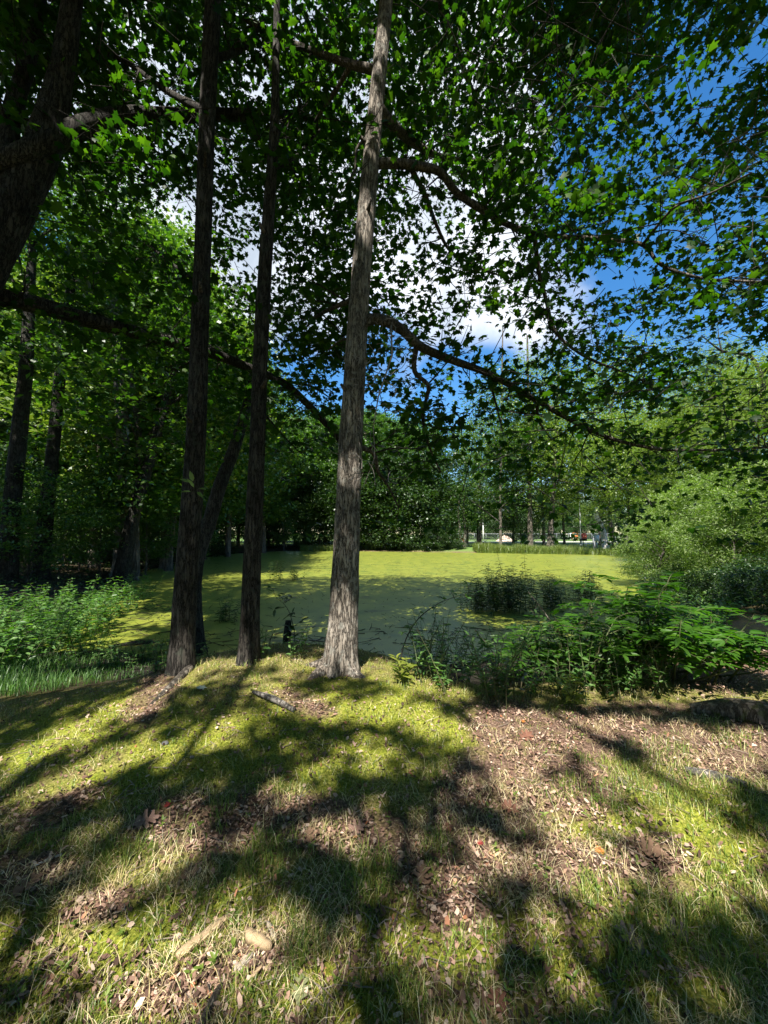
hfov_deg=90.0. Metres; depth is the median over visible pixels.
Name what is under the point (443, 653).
leafy shoot
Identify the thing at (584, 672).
leafy shoot
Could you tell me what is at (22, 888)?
fallen leaf
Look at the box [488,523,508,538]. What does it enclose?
shrub
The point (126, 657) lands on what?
leafy shoot
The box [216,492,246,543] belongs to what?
woodland tree
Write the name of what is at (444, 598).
sapling
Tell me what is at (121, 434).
woodland tree
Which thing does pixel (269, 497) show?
woodland tree
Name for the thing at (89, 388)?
woodland tree
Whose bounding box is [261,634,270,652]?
leafy shoot
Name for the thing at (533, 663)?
leafy shoot
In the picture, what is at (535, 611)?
sapling
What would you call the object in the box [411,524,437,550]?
shrub
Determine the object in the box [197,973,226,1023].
stick
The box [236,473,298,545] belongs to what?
woodland tree
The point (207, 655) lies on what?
leafy shoot
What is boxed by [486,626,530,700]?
leafy shoot
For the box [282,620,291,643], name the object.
dead stub
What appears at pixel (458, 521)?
thin tree
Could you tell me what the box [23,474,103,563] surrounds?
young tree
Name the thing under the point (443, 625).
leafy shoot
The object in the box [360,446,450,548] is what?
woodland tree
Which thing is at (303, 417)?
woodland tree
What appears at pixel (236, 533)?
woodland tree
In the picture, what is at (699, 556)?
willow shrub
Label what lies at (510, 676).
leafy shoot
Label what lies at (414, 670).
leafy shoot
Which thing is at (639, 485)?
light green tree
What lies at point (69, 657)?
leafy shoot
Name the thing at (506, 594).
water plant
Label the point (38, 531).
young tree
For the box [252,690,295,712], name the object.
branch piece
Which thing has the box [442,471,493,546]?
thin tree
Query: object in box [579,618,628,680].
leafy shoot
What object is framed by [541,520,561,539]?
shrub
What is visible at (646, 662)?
leafy shoot
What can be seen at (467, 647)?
leafy shoot
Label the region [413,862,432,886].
fallen leaf
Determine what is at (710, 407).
light green tree
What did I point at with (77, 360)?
light green tree
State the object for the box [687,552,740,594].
shrub
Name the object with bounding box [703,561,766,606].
shrub
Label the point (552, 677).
leafy shoot
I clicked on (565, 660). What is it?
leafy shoot
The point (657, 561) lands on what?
willow shrub
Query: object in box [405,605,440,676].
leafy shoot
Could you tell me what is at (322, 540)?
woodland tree
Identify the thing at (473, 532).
shrub
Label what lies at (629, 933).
fallen leaf
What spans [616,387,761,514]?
locust tree
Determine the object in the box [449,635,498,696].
leafy shoot
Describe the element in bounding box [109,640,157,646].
log
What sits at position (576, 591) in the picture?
water plant
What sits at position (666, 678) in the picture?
leafy shoot
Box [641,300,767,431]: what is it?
crooked tree
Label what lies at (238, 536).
woodland tree
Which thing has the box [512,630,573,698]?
leafy shoot
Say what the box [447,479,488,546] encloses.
thin tree
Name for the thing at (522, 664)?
leafy shoot
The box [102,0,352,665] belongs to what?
broadleaf tree
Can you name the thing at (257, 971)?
wood chip
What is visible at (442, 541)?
shrub
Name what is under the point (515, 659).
leafy shoot
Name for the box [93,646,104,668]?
leafy shoot
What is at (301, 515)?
woodland tree
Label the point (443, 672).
leafy shoot
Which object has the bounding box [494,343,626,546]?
park tree
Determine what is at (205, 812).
fallen leaf
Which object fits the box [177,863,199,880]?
fallen leaf
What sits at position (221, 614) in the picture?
water plant
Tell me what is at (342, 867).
twig litter
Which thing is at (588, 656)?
leafy shoot
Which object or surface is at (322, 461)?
woodland tree
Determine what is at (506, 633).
leafy shoot
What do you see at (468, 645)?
leafy shoot
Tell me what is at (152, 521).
woodland tree
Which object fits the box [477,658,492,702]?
leafy shoot
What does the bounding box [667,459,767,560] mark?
willow shrub
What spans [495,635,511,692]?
leafy shoot
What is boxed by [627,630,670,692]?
leafy shoot
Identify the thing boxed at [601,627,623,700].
leafy shoot
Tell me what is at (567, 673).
leafy shoot
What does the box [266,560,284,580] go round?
water plant
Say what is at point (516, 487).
light green tree
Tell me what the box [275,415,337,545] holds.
woodland tree
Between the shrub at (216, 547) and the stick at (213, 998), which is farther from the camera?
the shrub at (216, 547)
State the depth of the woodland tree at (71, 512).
24.62 m
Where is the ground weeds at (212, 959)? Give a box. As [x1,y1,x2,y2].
[8,641,761,1023]
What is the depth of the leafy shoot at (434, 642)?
4.24 m
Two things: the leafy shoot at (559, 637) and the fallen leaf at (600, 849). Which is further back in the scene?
the leafy shoot at (559, 637)
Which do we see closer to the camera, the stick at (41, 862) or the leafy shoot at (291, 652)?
the stick at (41, 862)
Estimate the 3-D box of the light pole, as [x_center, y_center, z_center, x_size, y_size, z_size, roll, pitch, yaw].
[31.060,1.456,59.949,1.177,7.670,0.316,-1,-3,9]
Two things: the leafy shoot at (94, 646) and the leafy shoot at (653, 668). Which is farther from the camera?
the leafy shoot at (94, 646)
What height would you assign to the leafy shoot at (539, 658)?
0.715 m
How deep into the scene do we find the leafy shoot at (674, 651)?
4.51 m
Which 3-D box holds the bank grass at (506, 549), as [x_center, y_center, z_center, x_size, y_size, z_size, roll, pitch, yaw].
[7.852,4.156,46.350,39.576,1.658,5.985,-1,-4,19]
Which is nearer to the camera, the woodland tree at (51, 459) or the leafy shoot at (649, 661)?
the leafy shoot at (649, 661)
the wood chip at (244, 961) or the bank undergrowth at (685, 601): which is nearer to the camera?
the wood chip at (244, 961)
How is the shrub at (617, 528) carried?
on the ground at (306, 693)
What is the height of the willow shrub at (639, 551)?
4.658 m
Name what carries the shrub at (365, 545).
on the ground at (306, 693)
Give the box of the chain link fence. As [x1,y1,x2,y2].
[462,533,619,540]
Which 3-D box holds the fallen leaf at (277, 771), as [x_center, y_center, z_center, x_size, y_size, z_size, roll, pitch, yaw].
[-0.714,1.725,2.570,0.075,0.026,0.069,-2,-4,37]
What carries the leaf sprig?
attached to the broadleaf tree at (275, 148)
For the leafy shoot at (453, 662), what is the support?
on the ground at (306, 693)
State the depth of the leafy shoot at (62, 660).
6.05 m
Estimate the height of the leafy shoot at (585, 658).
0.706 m
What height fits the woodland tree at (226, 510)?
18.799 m
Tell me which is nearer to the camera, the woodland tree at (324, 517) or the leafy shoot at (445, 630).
the leafy shoot at (445, 630)
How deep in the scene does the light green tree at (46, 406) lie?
20.51 m
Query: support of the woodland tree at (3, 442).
on the ground at (306, 693)
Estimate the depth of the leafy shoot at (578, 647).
4.53 m
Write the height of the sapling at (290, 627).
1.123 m
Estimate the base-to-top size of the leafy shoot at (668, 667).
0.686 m
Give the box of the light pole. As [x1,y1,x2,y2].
[579,502,580,544]
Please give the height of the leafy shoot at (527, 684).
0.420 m
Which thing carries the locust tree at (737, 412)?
on the ground at (306, 693)
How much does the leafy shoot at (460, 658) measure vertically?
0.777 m
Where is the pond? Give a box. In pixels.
[45,551,679,665]
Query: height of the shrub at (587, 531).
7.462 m
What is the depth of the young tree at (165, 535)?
22.14 m
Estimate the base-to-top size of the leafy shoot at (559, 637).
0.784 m
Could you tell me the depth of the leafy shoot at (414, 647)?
4.12 m
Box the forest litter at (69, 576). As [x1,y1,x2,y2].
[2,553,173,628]
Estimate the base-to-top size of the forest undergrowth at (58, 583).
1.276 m
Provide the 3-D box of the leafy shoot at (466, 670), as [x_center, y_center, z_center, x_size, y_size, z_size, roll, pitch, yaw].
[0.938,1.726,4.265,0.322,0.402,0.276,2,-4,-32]
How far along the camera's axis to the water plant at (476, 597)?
11.18 m
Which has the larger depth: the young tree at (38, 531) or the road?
the road
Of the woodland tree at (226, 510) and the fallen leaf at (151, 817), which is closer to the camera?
the fallen leaf at (151, 817)
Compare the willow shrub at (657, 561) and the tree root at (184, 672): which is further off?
the willow shrub at (657, 561)
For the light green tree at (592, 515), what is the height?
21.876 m
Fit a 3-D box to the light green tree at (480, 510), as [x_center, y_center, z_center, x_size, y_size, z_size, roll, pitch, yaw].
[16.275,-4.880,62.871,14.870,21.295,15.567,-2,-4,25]
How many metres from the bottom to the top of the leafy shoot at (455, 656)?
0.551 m
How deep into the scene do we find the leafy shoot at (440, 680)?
3.83 m
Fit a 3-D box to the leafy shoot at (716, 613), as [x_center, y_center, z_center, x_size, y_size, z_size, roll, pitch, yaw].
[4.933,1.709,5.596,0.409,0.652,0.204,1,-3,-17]
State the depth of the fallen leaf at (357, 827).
2.14 m
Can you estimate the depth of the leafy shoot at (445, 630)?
7.80 m
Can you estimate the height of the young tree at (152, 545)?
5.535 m
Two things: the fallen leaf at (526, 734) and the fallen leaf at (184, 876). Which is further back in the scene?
the fallen leaf at (526, 734)
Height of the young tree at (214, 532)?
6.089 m
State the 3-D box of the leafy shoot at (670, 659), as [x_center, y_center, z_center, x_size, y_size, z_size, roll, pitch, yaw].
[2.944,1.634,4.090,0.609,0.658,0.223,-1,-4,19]
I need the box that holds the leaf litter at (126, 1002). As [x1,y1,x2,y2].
[0,642,767,1023]
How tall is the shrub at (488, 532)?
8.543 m
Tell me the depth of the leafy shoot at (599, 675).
4.21 m
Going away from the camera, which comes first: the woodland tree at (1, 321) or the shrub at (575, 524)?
the woodland tree at (1, 321)
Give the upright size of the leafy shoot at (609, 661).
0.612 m
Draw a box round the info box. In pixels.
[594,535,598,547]
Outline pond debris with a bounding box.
[40,555,702,677]
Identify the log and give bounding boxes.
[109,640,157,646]
[689,698,767,724]
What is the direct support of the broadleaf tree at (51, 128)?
on the ground at (306, 693)
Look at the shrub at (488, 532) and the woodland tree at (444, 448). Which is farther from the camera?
the shrub at (488, 532)
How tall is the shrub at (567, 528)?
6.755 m
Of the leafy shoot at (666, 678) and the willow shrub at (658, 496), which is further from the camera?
the willow shrub at (658, 496)
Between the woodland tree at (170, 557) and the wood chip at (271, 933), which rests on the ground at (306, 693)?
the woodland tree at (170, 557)
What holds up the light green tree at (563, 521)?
on the ground at (306, 693)
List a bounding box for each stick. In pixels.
[30,853,61,867]
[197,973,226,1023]
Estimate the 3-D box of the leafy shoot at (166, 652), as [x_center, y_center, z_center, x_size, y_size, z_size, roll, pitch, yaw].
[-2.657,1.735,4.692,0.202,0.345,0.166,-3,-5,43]
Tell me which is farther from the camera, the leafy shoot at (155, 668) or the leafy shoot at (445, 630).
the leafy shoot at (445, 630)
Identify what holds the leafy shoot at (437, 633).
on the pond
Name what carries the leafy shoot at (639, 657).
on the ground at (306, 693)
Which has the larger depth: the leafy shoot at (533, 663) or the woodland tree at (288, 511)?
the woodland tree at (288, 511)
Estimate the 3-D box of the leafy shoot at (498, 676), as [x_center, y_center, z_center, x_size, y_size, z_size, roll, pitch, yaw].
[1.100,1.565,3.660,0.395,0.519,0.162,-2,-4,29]
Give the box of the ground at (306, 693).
[0,535,767,1023]
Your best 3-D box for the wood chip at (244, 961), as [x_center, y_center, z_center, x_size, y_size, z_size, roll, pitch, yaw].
[-0.548,1.765,1.505,0.036,0.016,0.080,-3,-4,41]
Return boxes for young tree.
[0,448,46,555]
[0,463,109,583]
[0,469,63,555]
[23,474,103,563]
[53,476,112,570]
[54,462,150,580]
[93,483,180,574]
[139,477,181,570]
[169,493,223,558]
[265,496,303,550]
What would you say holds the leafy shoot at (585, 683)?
on the ground at (306, 693)
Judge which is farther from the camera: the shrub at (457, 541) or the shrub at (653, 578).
the shrub at (457, 541)
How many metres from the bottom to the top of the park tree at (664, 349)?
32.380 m
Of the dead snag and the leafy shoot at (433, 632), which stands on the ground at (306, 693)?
the dead snag
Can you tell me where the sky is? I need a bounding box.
[0,0,767,533]
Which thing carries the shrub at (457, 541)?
on the ground at (306, 693)
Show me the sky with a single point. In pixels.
(479, 328)
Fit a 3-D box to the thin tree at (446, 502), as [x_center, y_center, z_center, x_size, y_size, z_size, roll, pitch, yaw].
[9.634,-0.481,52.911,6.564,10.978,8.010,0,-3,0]
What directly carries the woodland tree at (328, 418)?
on the ground at (306, 693)
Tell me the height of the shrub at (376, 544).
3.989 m
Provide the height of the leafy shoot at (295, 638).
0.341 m
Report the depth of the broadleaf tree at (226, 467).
7.74 m
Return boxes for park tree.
[448,325,558,544]
[469,335,591,545]
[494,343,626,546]
[536,356,672,547]
[573,329,707,545]
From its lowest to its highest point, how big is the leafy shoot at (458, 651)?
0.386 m
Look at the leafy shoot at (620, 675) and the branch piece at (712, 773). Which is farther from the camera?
the leafy shoot at (620, 675)
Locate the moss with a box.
[0,643,767,1023]
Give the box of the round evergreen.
[486,486,548,543]
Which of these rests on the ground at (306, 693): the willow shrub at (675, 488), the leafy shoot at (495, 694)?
the leafy shoot at (495, 694)
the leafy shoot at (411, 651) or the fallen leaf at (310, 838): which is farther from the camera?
the leafy shoot at (411, 651)
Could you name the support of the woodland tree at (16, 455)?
on the ground at (306, 693)
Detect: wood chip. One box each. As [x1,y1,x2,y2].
[176,913,229,958]
[233,952,252,970]
[245,927,271,952]
[247,963,262,984]
[266,920,276,942]
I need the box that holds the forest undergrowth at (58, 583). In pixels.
[0,548,207,621]
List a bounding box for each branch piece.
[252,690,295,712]
[685,766,746,786]
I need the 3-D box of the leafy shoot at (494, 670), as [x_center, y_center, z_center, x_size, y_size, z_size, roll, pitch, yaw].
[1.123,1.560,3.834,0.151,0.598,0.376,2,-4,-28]
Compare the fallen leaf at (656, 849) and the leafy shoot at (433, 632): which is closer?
the fallen leaf at (656, 849)
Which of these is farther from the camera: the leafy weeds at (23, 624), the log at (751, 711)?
the leafy weeds at (23, 624)
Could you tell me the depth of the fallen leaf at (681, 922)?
1.66 m
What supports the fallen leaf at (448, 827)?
on the leaf litter at (126, 1002)
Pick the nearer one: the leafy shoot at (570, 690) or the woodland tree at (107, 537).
the leafy shoot at (570, 690)
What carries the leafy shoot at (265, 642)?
on the ground at (306, 693)
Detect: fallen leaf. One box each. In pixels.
[7,872,41,898]
[132,809,159,829]
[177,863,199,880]
[201,804,215,815]
[271,765,282,773]
[290,973,311,1004]
[302,827,316,843]
[348,819,364,834]
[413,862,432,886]
[445,823,451,830]
[488,986,507,1016]
[500,799,519,813]
[519,729,533,740]
[595,845,604,853]
[615,920,650,954]
[637,836,666,856]
[665,917,689,941]
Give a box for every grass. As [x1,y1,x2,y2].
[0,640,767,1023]
[0,646,167,696]
[300,540,640,555]
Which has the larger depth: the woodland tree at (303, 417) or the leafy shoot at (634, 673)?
the woodland tree at (303, 417)
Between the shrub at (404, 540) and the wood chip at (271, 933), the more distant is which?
the shrub at (404, 540)
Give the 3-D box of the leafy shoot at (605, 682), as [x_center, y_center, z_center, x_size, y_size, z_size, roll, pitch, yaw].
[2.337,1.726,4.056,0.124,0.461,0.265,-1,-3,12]
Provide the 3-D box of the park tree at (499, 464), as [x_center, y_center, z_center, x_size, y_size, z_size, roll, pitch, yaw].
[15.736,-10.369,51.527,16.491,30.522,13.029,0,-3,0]
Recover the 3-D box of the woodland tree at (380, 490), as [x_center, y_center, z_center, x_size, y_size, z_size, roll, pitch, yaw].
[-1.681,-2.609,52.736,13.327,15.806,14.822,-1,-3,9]
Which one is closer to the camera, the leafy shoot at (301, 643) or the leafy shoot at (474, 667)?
the leafy shoot at (474, 667)
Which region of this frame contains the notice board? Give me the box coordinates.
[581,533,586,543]
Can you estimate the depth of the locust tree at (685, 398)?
24.20 m
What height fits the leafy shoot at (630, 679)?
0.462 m
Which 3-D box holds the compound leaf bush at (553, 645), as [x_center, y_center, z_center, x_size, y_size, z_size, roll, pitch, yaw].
[1.997,1.804,4.798,1.648,0.757,1.389,0,-3,0]
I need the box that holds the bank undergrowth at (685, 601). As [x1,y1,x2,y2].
[590,575,767,648]
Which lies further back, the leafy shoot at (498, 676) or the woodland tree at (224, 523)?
the woodland tree at (224, 523)
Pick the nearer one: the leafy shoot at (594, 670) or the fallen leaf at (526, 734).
the fallen leaf at (526, 734)
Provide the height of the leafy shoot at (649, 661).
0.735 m
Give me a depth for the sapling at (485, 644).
4.49 m
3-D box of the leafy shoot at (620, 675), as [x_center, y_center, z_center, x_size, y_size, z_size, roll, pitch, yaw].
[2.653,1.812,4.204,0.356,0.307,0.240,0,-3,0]
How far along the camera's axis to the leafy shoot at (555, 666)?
4.39 m
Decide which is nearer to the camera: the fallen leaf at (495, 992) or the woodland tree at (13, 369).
the fallen leaf at (495, 992)
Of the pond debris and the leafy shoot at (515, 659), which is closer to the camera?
the leafy shoot at (515, 659)
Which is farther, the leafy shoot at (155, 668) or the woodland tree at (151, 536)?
the woodland tree at (151, 536)
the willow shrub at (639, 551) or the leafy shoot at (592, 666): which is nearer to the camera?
the leafy shoot at (592, 666)
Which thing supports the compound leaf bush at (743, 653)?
on the ground at (306, 693)
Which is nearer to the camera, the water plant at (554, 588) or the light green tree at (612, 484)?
the water plant at (554, 588)
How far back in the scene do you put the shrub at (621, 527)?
121.07 m
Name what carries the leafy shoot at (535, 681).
on the ground at (306, 693)
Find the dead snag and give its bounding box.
[594,507,608,548]
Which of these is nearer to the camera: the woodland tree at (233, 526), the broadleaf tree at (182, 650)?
the broadleaf tree at (182, 650)
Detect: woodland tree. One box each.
[0,141,157,584]
[0,209,250,580]
[0,242,86,475]
[0,265,83,490]
[0,315,90,561]
[0,389,76,555]
[2,85,194,579]
[21,101,253,576]
[21,216,173,553]
[30,209,287,583]
[30,432,151,561]
[70,512,114,552]
[72,266,249,570]
[89,370,213,559]
[135,348,274,527]
[139,491,219,559]
[205,312,293,558]
[206,315,306,556]
[210,490,241,550]
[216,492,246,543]
[219,523,244,539]
[225,434,269,546]
[235,366,318,552]
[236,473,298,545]
[265,465,310,544]
[265,465,324,546]
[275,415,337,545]
[283,406,333,543]
[290,471,336,545]
[296,462,334,545]
[307,458,392,545]
[310,408,398,515]
[313,479,367,531]
[317,405,339,439]
[318,434,417,547]
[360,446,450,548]
[366,409,417,527]
[366,449,463,547]
[368,419,439,531]
[398,450,494,546]
[409,419,470,526]
[453,453,507,542]
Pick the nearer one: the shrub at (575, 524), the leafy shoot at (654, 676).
the leafy shoot at (654, 676)
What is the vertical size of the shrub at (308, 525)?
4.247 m
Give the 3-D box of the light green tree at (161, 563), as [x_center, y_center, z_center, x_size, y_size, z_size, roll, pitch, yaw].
[-13.573,-7.384,24.830,19.147,22.970,15.108,-3,-5,44]
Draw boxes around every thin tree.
[432,469,480,539]
[434,471,492,546]
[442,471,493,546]
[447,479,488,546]
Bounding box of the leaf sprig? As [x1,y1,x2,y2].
[180,471,205,498]
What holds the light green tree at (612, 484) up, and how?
on the ground at (306, 693)
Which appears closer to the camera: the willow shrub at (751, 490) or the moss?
the moss
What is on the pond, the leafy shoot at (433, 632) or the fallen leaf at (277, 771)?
the leafy shoot at (433, 632)
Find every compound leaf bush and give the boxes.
[483,623,632,692]
[519,571,750,689]
[638,606,767,684]
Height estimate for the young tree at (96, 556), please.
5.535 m
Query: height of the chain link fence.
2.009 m
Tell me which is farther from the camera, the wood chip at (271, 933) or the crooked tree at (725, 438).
the crooked tree at (725, 438)
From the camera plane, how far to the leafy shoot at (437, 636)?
7.26 m
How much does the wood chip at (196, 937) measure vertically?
0.025 m
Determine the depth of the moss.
1.70 m
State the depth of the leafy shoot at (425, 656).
4.16 m
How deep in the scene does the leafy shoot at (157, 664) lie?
4.63 m
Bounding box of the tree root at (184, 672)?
[145,665,193,708]
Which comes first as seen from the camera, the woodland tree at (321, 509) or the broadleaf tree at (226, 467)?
the broadleaf tree at (226, 467)
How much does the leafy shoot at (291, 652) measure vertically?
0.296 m
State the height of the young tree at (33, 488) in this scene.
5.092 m
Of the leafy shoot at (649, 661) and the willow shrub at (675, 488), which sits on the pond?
the willow shrub at (675, 488)
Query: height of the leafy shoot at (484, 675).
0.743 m
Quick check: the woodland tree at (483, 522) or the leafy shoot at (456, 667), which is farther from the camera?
the woodland tree at (483, 522)
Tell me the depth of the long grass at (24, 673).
5.39 m
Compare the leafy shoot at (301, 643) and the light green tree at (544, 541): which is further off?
the light green tree at (544, 541)
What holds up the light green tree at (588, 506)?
on the ground at (306, 693)
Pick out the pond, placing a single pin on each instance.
(375, 595)
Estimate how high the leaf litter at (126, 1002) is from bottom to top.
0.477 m
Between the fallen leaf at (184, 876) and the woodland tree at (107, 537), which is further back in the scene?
the woodland tree at (107, 537)
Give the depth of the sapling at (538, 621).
5.14 m
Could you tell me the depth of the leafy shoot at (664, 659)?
4.45 m
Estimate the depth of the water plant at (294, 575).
18.38 m
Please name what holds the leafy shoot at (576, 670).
on the ground at (306, 693)
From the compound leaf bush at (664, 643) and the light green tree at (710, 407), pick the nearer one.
the compound leaf bush at (664, 643)
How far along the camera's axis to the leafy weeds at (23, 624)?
7.70 m
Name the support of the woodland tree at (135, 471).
on the ground at (306, 693)
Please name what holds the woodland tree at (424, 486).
on the ground at (306, 693)
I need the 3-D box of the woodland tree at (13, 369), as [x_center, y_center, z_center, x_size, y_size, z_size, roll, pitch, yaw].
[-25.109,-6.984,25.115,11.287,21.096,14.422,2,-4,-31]
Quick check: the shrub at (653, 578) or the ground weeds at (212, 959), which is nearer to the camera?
the ground weeds at (212, 959)
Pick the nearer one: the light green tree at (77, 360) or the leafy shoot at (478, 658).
the leafy shoot at (478, 658)
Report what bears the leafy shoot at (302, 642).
on the ground at (306, 693)
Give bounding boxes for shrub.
[206,530,224,556]
[209,528,239,553]
[266,525,281,547]
[289,522,319,547]
[360,522,377,549]
[368,525,399,549]
[391,525,419,550]
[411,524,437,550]
[429,525,452,549]
[446,528,470,548]
[463,522,484,538]
[473,521,494,538]
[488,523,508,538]
[517,515,539,539]
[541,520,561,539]
[557,520,575,537]
[569,521,587,538]
[575,519,597,538]
[605,520,623,538]
[611,513,708,585]
[616,503,685,569]
[616,519,634,537]
[618,483,726,568]
[632,470,766,566]
[634,569,680,600]
[637,461,763,540]
[653,490,767,582]
[665,562,702,591]
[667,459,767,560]
[672,566,728,604]
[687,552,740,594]
[703,453,767,563]
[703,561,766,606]
[716,566,767,613]
[722,547,767,595]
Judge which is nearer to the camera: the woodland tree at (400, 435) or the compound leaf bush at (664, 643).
the compound leaf bush at (664, 643)
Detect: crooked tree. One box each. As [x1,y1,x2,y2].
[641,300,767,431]
[658,380,767,524]
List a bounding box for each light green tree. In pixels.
[0,233,186,567]
[9,197,294,568]
[12,266,217,473]
[445,415,519,543]
[477,417,547,543]
[492,410,591,544]
[533,434,593,543]
[558,418,638,542]
[559,497,586,532]
[570,400,674,548]
[576,486,606,537]
[588,492,622,536]
[605,422,690,510]
[616,415,710,514]
[646,353,767,483]
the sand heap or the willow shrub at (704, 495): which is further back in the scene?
the sand heap
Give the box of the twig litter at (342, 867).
[0,643,767,1023]
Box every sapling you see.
[266,585,308,641]
[398,580,479,659]
[464,630,516,688]
[528,592,573,676]
[531,610,559,653]
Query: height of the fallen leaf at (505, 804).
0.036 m
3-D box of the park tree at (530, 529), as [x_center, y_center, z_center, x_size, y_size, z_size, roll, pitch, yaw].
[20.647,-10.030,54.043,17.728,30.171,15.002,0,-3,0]
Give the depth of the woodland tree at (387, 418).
58.18 m
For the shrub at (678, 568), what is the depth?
14.49 m
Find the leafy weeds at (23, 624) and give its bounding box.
[0,571,165,670]
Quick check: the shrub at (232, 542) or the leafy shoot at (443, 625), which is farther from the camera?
the shrub at (232, 542)
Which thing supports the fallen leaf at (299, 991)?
on the ground at (306, 693)
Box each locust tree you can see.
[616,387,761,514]
[626,333,767,519]
[668,351,767,531]
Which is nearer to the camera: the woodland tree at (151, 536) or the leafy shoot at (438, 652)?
the leafy shoot at (438, 652)
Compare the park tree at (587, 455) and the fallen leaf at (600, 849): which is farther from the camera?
the park tree at (587, 455)
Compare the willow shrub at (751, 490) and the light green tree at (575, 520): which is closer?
the willow shrub at (751, 490)
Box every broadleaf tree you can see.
[0,0,393,451]
[46,0,297,676]
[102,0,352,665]
[149,281,344,656]
[217,0,767,678]
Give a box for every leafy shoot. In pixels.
[54,652,69,666]
[64,645,74,663]
[75,639,87,657]
[91,642,101,654]
[91,643,105,662]
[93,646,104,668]
[124,653,136,670]
[136,642,149,660]
[150,647,159,672]
[152,641,163,671]
[161,640,168,664]
[196,643,212,659]
[260,630,274,654]
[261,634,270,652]
[283,623,311,651]
[287,637,296,658]
[296,633,306,654]
[298,628,309,657]
[388,653,416,683]
[401,607,432,684]
[402,643,434,667]
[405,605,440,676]
[410,637,453,675]
[411,641,439,678]
[414,623,448,693]
[415,641,453,678]
[416,614,451,677]
[420,616,444,644]
[426,617,468,679]
[432,613,445,654]
[432,618,442,651]
[432,663,451,686]
[435,609,450,644]
[435,617,473,686]
[435,636,460,680]
[436,645,466,680]
[438,621,467,667]
[441,625,462,680]
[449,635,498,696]
[449,642,466,667]
[455,627,520,691]
[455,631,467,655]
[455,647,485,686]
[461,626,476,673]
[461,634,471,663]
[464,626,511,708]
[464,632,509,688]
[468,623,504,699]
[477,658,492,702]
[480,651,519,700]
[485,635,512,705]
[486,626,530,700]
[486,650,505,698]
[490,672,508,706]
[493,652,517,701]
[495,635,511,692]
[496,670,515,696]
[497,636,534,705]
[508,628,534,687]
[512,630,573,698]
[515,660,538,706]
[519,621,549,680]
[521,636,540,683]
[523,626,545,696]
[529,650,554,695]
[537,631,576,696]
[539,655,580,696]
[541,613,568,681]
[543,652,558,687]
[551,624,574,676]
[553,615,639,685]
[554,657,603,705]
[555,674,584,711]
[559,665,579,683]
[570,629,602,686]
[573,625,607,695]
[573,628,594,704]
[574,641,592,702]
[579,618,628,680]
[586,625,628,686]
[590,639,617,689]
[592,650,604,691]
[598,655,610,698]
[601,626,625,700]
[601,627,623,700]
[610,665,643,692]
[616,636,659,672]
[622,650,655,694]
[622,654,649,697]
[622,657,642,695]
[625,619,659,679]
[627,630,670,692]
[632,620,683,683]
[633,634,692,697]
[640,650,661,695]
[643,623,671,681]
[648,640,669,693]
[651,630,696,682]
[657,622,682,678]
[715,612,731,633]
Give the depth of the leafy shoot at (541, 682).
4.11 m
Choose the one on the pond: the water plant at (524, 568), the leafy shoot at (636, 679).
the water plant at (524, 568)
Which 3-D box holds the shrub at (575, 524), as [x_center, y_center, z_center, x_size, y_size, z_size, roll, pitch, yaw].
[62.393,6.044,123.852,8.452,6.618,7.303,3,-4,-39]
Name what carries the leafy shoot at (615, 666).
on the ground at (306, 693)
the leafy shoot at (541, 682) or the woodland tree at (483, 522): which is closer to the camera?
the leafy shoot at (541, 682)
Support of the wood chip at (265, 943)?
on the leaf litter at (126, 1002)
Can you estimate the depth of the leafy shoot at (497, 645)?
3.86 m
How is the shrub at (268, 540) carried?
on the ground at (306, 693)
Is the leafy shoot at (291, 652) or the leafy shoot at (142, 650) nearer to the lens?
the leafy shoot at (291, 652)
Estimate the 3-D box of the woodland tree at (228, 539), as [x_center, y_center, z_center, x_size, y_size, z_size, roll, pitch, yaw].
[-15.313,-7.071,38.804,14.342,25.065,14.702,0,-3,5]
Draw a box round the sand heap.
[496,535,511,540]
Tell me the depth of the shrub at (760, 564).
10.58 m
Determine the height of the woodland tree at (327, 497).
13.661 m
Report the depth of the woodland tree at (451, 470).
50.78 m
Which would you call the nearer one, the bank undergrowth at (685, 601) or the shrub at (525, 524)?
the bank undergrowth at (685, 601)
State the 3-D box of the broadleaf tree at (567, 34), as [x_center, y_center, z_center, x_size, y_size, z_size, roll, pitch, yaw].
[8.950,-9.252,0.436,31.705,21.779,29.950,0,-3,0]
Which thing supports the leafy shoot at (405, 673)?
on the ground at (306, 693)
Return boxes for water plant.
[214,598,240,622]
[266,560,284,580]
[287,566,306,579]
[455,577,514,612]
[463,563,553,615]
[496,551,527,609]
[524,570,565,609]
[558,570,617,603]
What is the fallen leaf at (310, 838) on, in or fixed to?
on the ground at (306, 693)
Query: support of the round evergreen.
on the ground at (306, 693)
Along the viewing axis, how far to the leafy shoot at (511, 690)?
3.85 m
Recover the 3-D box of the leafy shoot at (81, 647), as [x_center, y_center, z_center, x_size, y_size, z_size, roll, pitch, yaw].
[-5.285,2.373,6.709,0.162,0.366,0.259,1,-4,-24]
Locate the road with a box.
[497,541,616,541]
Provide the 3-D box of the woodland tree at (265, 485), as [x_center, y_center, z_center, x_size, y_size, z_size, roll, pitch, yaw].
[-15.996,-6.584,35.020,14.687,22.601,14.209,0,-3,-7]

